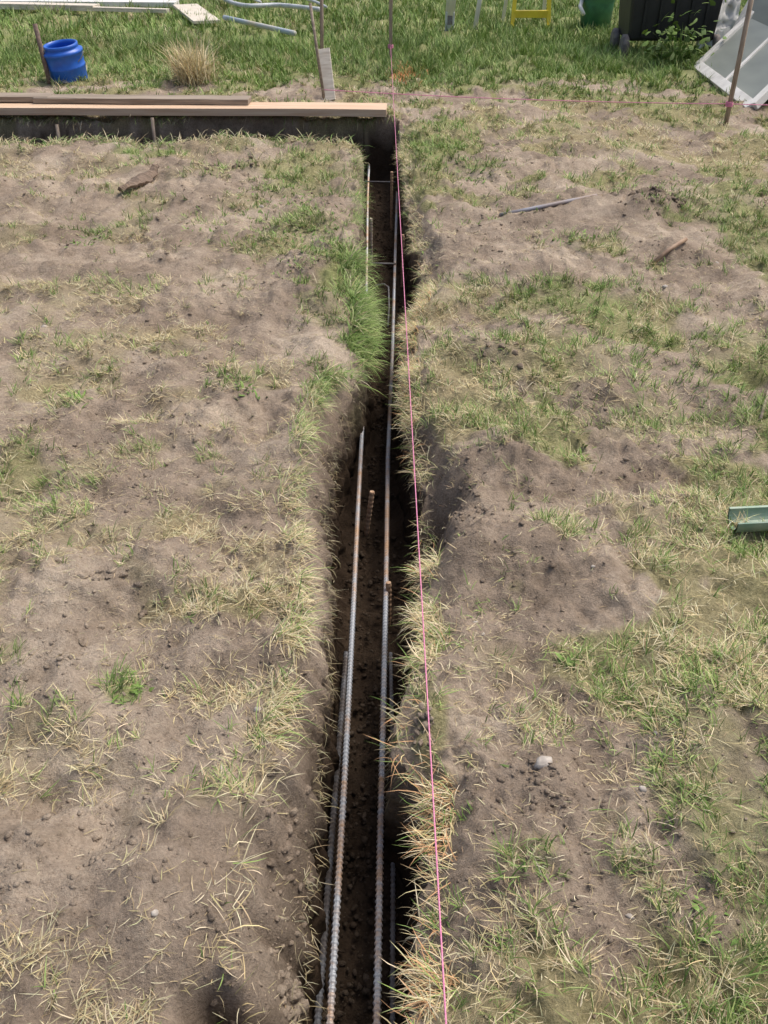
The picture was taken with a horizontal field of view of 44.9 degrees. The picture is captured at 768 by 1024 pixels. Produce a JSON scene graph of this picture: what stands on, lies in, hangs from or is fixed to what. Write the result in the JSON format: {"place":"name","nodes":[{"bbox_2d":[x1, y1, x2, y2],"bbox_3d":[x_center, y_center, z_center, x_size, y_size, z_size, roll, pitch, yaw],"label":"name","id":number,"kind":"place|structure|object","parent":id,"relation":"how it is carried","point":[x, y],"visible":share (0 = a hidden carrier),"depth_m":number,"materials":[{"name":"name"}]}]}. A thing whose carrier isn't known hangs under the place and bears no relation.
{"place":"outdoors","nodes":[
{"label":"outdoors","id":0,"kind":"place"},
{"bbox_2d":[0,0,767,1023],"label":"ground","id":1,"kind":"structure","parent":0,"point":[588,594],"depth_m":2.78,"materials":[{"name":"soil"}]},
{"bbox_2d":[32,23,50,84],"bbox_3d":[-3.117,-4.138,8.521,0.122,0.606,0.044,25,42,32],"label":"iron rod","id":2,"kind":"object","parent":1,"relation":"on","point":[41,51],"visible":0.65,"depth_m":8.47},
{"bbox_2d":[0,2,99,10],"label":"lumber plank","id":3,"kind":"object","parent":1,"relation":"on","point":[72,6],"visible":0.82,"depth_m":12.84,"materials":[{"name":"grey wood"}]},
{"bbox_2d":[55,124,60,140],"bbox_3d":[-2.555,-2.833,7.368,0.034,0.451,0.028,0,34,0],"label":"formwork peg","id":4,"kind":"object","parent":1,"relation":"on","point":[57,130],"visible":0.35,"depth_m":7.26,"materials":[{"name":"brown wood"}]},
{"bbox_2d":[43,39,87,84],"bbox_3d":[-2.958,-4.170,8.634,0.394,0.372,0.377,0,34,0],"label":"blue bucket","id":5,"kind":"object","parent":1,"relation":"on","point":[64,57],"visible":0.96,"depth_m":8.54,"materials":[{"name":"plastic"}]},
{"bbox_2d":[0,0,178,6],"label":"lumber plank","id":6,"kind":"object","parent":1,"relation":"on","point":[121,3],"visible":0.45,"depth_m":13.32,"materials":[{"name":"white paint"}]},
{"bbox_2d":[93,6,169,12],"bbox_3d":[-3.461,-6.850,12.677,1.106,0.050,0.100,7,35,11],"label":"lumber plank","id":7,"kind":"object","parent":1,"relation":"on","point":[131,9],"visible":0.78,"depth_m":12.63,"materials":[{"name":"grey wood"}]},
{"bbox_2d":[117,164,159,192],"bbox_3d":[-1.515,-2.067,5.756,0.130,0.077,0.461,10,36,14],"label":"bark piece","id":8,"kind":"object","parent":1,"relation":"on","point":[147,177],"visible":1,"depth_m":5.75,"materials":[{"name":"brown wood"}]},
{"bbox_2d":[150,117,156,144],"bbox_3d":[-1.805,-2.854,7.354,0.034,0.500,0.028,0,34,0],"label":"formwork peg","id":9,"kind":"object","parent":1,"relation":"in","point":[153,129],"visible":0.35,"depth_m":7.25,"materials":[{"name":"brown wood"}]},
{"bbox_2d":[0,102,386,116],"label":"formwork plank","id":10,"kind":"object","parent":1,"relation":"on","point":[294,109],"visible":0.92,"depth_m":7.21,"materials":[{"name":"beige wood"}]},
{"bbox_2d":[0,93,53,101],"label":"weathered plank","id":11,"kind":"object","parent":10,"relation":"on","point":[16,97],"visible":0.8,"depth_m":7.35,"materials":[{"name":"grey wood"}]},
{"bbox_2d":[32,94,251,104],"bbox_3d":[-1.909,-3.266,7.356,1.705,0.043,0.173,1,34,2],"label":"weathered plank","id":12,"kind":"object","parent":10,"relation":"on","point":[145,99],"visible":0.99,"depth_m":7.30,"materials":[{"name":"grey wood"}]},
{"bbox_2d":[148,27,242,87],"bbox_3d":[-1.779,-4.178,8.499,0.909,0.491,0.972,-25,41,-31],"label":"dry grass clump","id":13,"kind":"object","parent":1,"relation":"on","point":[188,70],"visible":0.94,"depth_m":8.49,"materials":[{"name":"beige plant"}]},
{"bbox_2d":[0,106,491,1023],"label":"turf fringe","id":14,"kind":"object","parent":1,"relation":"on","point":[364,340],"visible":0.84,"depth_m":2.51,"materials":[{"name":"beige plant"}]},
{"bbox_2d":[222,15,296,35],"bbox_3d":[-1.524,-5.885,11.232,0.060,0.080,1.624,-24,41,-30],"label":"pipe","id":15,"kind":"object","parent":1,"relation":"on","point":[260,25],"visible":1,"depth_m":11.16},
{"bbox_2d":[223,0,319,11],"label":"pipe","id":16,"kind":"object","parent":1,"relation":"on","point":[277,5],"visible":0.93,"depth_m":12.80,"materials":[{"name":"grey plastic"}]},
{"bbox_2d":[270,0,327,8],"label":"garden hose","id":17,"kind":"object","parent":1,"relation":"on","point":[317,2],"visible":0.78,"depth_m":13.14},
{"bbox_2d":[309,3,324,98],"bbox_3d":[-0.569,-3.917,7.960,0.168,0.775,0.027,29,44,36],"label":"wooden stick","id":18,"kind":"object","parent":1,"relation":"on","point":[317,51],"visible":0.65,"depth_m":7.94,"materials":[{"name":"brown wood"}]},
{"bbox_2d":[320,0,323,48],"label":"wooden stick","id":19,"kind":"object","parent":1,"relation":"on","point":[321,27],"visible":0.46,"depth_m":8.63,"materials":[{"name":"brown wood"}]},
{"bbox_2d":[318,48,335,100],"bbox_3d":[-0.503,-3.805,8.088,0.113,0.404,0.252,-8,35,-12],"label":"flat stake","id":20,"kind":"object","parent":1,"relation":"on","point":[326,67],"visible":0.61,"depth_m":8.08,"materials":[{"name":"grey wood"}]},
{"bbox_2d":[313,651,348,1023],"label":"steel rebar","id":21,"kind":"object","parent":1,"relation":"on","point":[318,1010],"visible":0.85,"depth_m":2.32,"materials":[{"name":"grey metal"}]},
{"bbox_2d":[325,164,369,1023],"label":"steel rebar","id":22,"kind":"object","parent":1,"relation":"on","point":[331,989],"visible":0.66,"depth_m":2.46,"materials":[{"name":"grey metal"}]},
{"bbox_2d":[364,181,394,182],"bbox_3d":[0.010,-2.489,7.007,0.316,0.010,0.010,2,34,3],"label":"rebar tie","id":23,"kind":"object","parent":22,"relation":"on","point":[380,181],"visible":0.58,"depth_m":7.00,"materials":[{"name":"metal"}]},
{"bbox_2d":[28,155,686,1023],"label":"earth clumps","id":24,"kind":"object","parent":1,"relation":"on","point":[290,1013],"visible":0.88,"depth_m":1.98,"materials":[{"name":"soil"}]},
{"bbox_2d":[322,189,408,1023],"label":"trench crumbs","id":25,"kind":"object","parent":1,"relation":"on","point":[367,989],"visible":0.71,"depth_m":2.71,"materials":[{"name":"soil"}]},
{"bbox_2d":[364,490,374,535],"bbox_3d":[-0.058,0.025,3.461,0.050,0.250,0.019,10,36,14],"label":"rebar peg","id":26,"kind":"object","parent":1,"relation":"on","point":[369,511],"visible":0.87,"depth_m":3.44,"materials":[{"name":"brown metal"}]},
{"bbox_2d":[369,218,372,261],"bbox_3d":[-0.082,-1.696,5.897,0.018,0.335,0.018,-13,37,-18],"label":"rebar peg","id":27,"kind":"object","parent":1,"relation":"on","point":[371,236],"visible":0.78,"depth_m":5.87,"materials":[{"name":"metal"}]},
{"bbox_2d":[41,205,718,918],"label":"stones","id":28,"kind":"object","parent":1,"relation":"on","point":[541,761],"visible":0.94,"depth_m":1.99,"materials":[{"name":"grey stone"}]},
{"bbox_2d":[375,283,389,326],"bbox_3d":[0.018,-1.169,5.193,0.074,0.030,0.611,-4,35,-5],"label":"rebar hook","id":29,"kind":"object","parent":1,"relation":"on","point":[388,301],"visible":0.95,"depth_m":5.19,"materials":[{"name":"metal"}]},
{"bbox_2d":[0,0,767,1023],"bbox_3d":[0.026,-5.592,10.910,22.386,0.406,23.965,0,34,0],"label":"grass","id":30,"kind":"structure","parent":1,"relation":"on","point":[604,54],"depth_m":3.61,"materials":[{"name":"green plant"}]},
{"bbox_2d":[173,4,219,23],"bbox_3d":[-2.491,-6.589,12.278,0.340,0.055,1.692,-11,36,-16],"label":"wooden slab","id":31,"kind":"object","parent":30,"relation":"on","point":[189,9],"depth_m":12.14,"materials":[{"name":"white wood"}]},
{"bbox_2d":[0,134,767,1023],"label":"soil clods","id":32,"kind":"object","parent":1,"relation":"on","point":[190,834],"visible":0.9,"depth_m":2.06,"materials":[{"name":"brown soil"}]},
{"bbox_2d":[372,191,397,1023],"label":"steel rebar","id":33,"kind":"object","parent":1,"relation":"on","point":[377,981],"visible":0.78,"depth_m":2.60,"materials":[{"name":"grey metal"}]},
{"bbox_2d":[367,262,395,264],"bbox_3d":[-0.016,-1.479,5.532,0.172,0.010,0.010,2,34,3],"label":"rebar tie","id":34,"kind":"object","parent":33,"relation":"on","point":[382,263],"visible":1,"depth_m":5.53,"materials":[{"name":"metal"}]},
{"bbox_2d":[385,581,391,625],"bbox_3d":[0.015,0.316,3.065,0.018,0.215,0.018,-13,37,-18],"label":"rebar peg","id":35,"kind":"object","parent":1,"relation":"on","point":[388,585],"visible":0.62,"depth_m":3.04,"materials":[{"name":"brown metal"}]},
{"bbox_2d":[389,0,392,58],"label":"survey stake","id":36,"kind":"object","parent":1,"relation":"on","point":[390,21],"visible":0.56,"depth_m":9.38,"materials":[{"name":"brown wood"}]},
{"bbox_2d":[391,60,446,1023],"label":"layout string","id":37,"kind":"object","parent":36,"relation":"attached to","point":[425,657],"visible":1,"depth_m":2.06,"materials":[{"name":"pink fabric"}]},
{"bbox_2d":[390,172,392,230],"bbox_3d":[0.053,-2.120,6.419,0.018,0.445,0.018,-13,37,-18],"label":"rebar peg","id":38,"kind":"object","parent":1,"relation":"on","point":[391,204],"visible":0.89,"depth_m":6.40,"materials":[{"name":"metal"}]},
{"bbox_2d":[388,652,395,1023],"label":"steel rebar","id":39,"kind":"object","parent":1,"relation":"on","point":[392,1018],"visible":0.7,"depth_m":2.18,"materials":[{"name":"grey metal"}]},
{"bbox_2d":[57,62,742,945],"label":"broadleaf weeds","id":40,"kind":"object","parent":1,"relation":"on","point":[561,658],"visible":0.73,"depth_m":4.80,"materials":[{"name":"green plant"}]},
{"bbox_2d":[401,234,404,286],"bbox_3d":[0.110,-1.461,5.518,0.018,0.375,0.018,13,37,18],"label":"rebar peg","id":41,"kind":"object","parent":1,"relation":"on","point":[402,252],"visible":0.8,"depth_m":5.49,"materials":[{"name":"brown metal"}]},
{"bbox_2d":[388,61,428,84],"bbox_3d":[0.251,-4.214,8.888,0.503,0.110,1.681,0,34,0],"label":"painted grass mark","id":42,"kind":"object","parent":1,"relation":"on","point":[401,74],"visible":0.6,"depth_m":8.88,"materials":[{"name":"orange paint"}]},
{"bbox_2d":[445,0,455,30],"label":"white post","id":43,"kind":"object","parent":1,"relation":"on","point":[450,13],"visible":0.93,"depth_m":11.43,"materials":[{"name":"paint"}]},
{"bbox_2d":[473,0,481,28],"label":"white pipe","id":44,"kind":"object","parent":1,"relation":"on","point":[477,12],"visible":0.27,"depth_m":11.60,"materials":[{"name":"paint"}]},
{"bbox_2d":[501,0,550,27],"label":"step ladder","id":45,"kind":"object","parent":1,"relation":"on","point":[543,13],"visible":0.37,"depth_m":11.70,"materials":[{"name":"yellow paint"}]},
{"bbox_2d":[499,194,597,216],"bbox_3d":[0.964,-1.767,5.367,0.652,0.060,0.064,-14,37,-19],"label":"short rebar","id":46,"kind":"object","parent":1,"relation":"on","point":[543,206],"visible":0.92,"depth_m":5.32,"materials":[{"name":"metal"}]},
{"bbox_2d":[578,0,614,31],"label":"green tub","id":47,"kind":"object","parent":1,"relation":"on","point":[598,12],"visible":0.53,"depth_m":11.39,"materials":[{"name":"plastic"}]},
{"bbox_2d":[610,0,722,56],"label":"wheeled bin","id":48,"kind":"object","parent":1,"relation":"on","point":[637,18],"visible":0.73,"depth_m":9.68,"materials":[{"name":"black plastic"}]},
{"bbox_2d":[652,237,687,262],"bbox_3d":[1.440,-1.311,4.670,0.237,0.095,0.032,-22,40,-29],"label":"twig","id":49,"kind":"object","parent":1,"relation":"on","point":[669,249],"visible":1,"depth_m":4.64,"materials":[{"name":"brown wood"}]},
{"bbox_2d":[622,0,726,67],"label":"leafy weed","id":50,"kind":"object","parent":1,"relation":"on","point":[670,32],"visible":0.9,"depth_m":9.28,"materials":[{"name":"green plant"}]},
{"bbox_2d":[698,0,740,48],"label":"crumpled sheet","id":51,"kind":"object","parent":1,"relation":"on","point":[729,13],"visible":0.44,"depth_m":9.81,"materials":[{"name":"white paint"}]},
{"bbox_2d":[694,11,767,109],"bbox_3d":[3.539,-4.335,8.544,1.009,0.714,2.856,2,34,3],"label":"window sash","id":52,"kind":"object","parent":1,"relation":"on","point":[752,85],"depth_m":8.58,"materials":[{"name":"white glass"}]},
{"bbox_2d":[723,0,753,125],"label":"survey stake","id":53,"kind":"object","parent":1,"relation":"on","point":[740,54],"visible":0.72,"depth_m":6.94,"materials":[{"name":"brown wood"}]},
{"bbox_2d":[324,89,725,103],"bbox_3d":[1.077,-3.264,7.321,3.169,0.030,0.006,5,35,8],"label":"layout string","id":54,"kind":"object","parent":53,"relation":"attached to","point":[531,99],"visible":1,"depth_m":7.31,"materials":[{"name":"pink fabric"}]},
{"bbox_2d":[725,101,732,106],"bbox_3d":[2.640,-3.120,7.109,0.058,0.042,0.058,0,34,0],"label":"string knot","id":55,"kind":"object","parent":53,"relation":"attached to","point":[728,104],"visible":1,"depth_m":7.09,"materials":[{"name":"pink fabric"}]},
{"bbox_2d":[728,505,767,532],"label":"green pipe offcut","id":56,"kind":"object","parent":1,"relation":"on","point":[752,524],"visible":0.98,"depth_m":2.76,"materials":[{"name":"plastic"}]},
{"bbox_2d":[733,0,767,26],"bbox_3d":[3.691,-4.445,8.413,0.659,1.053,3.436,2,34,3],"label":"window sash","id":57,"kind":"object","parent":1,"relation":"on","point":[760,10],"depth_m":9.25,"materials":[{"name":"white glass"}]},
{"bbox_2d":[759,391,767,419],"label":"twig","id":58,"kind":"object","parent":1,"relation":"on","point":[762,412],"visible":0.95,"depth_m":3.38,"materials":[{"name":"brown wood"}]}
]}

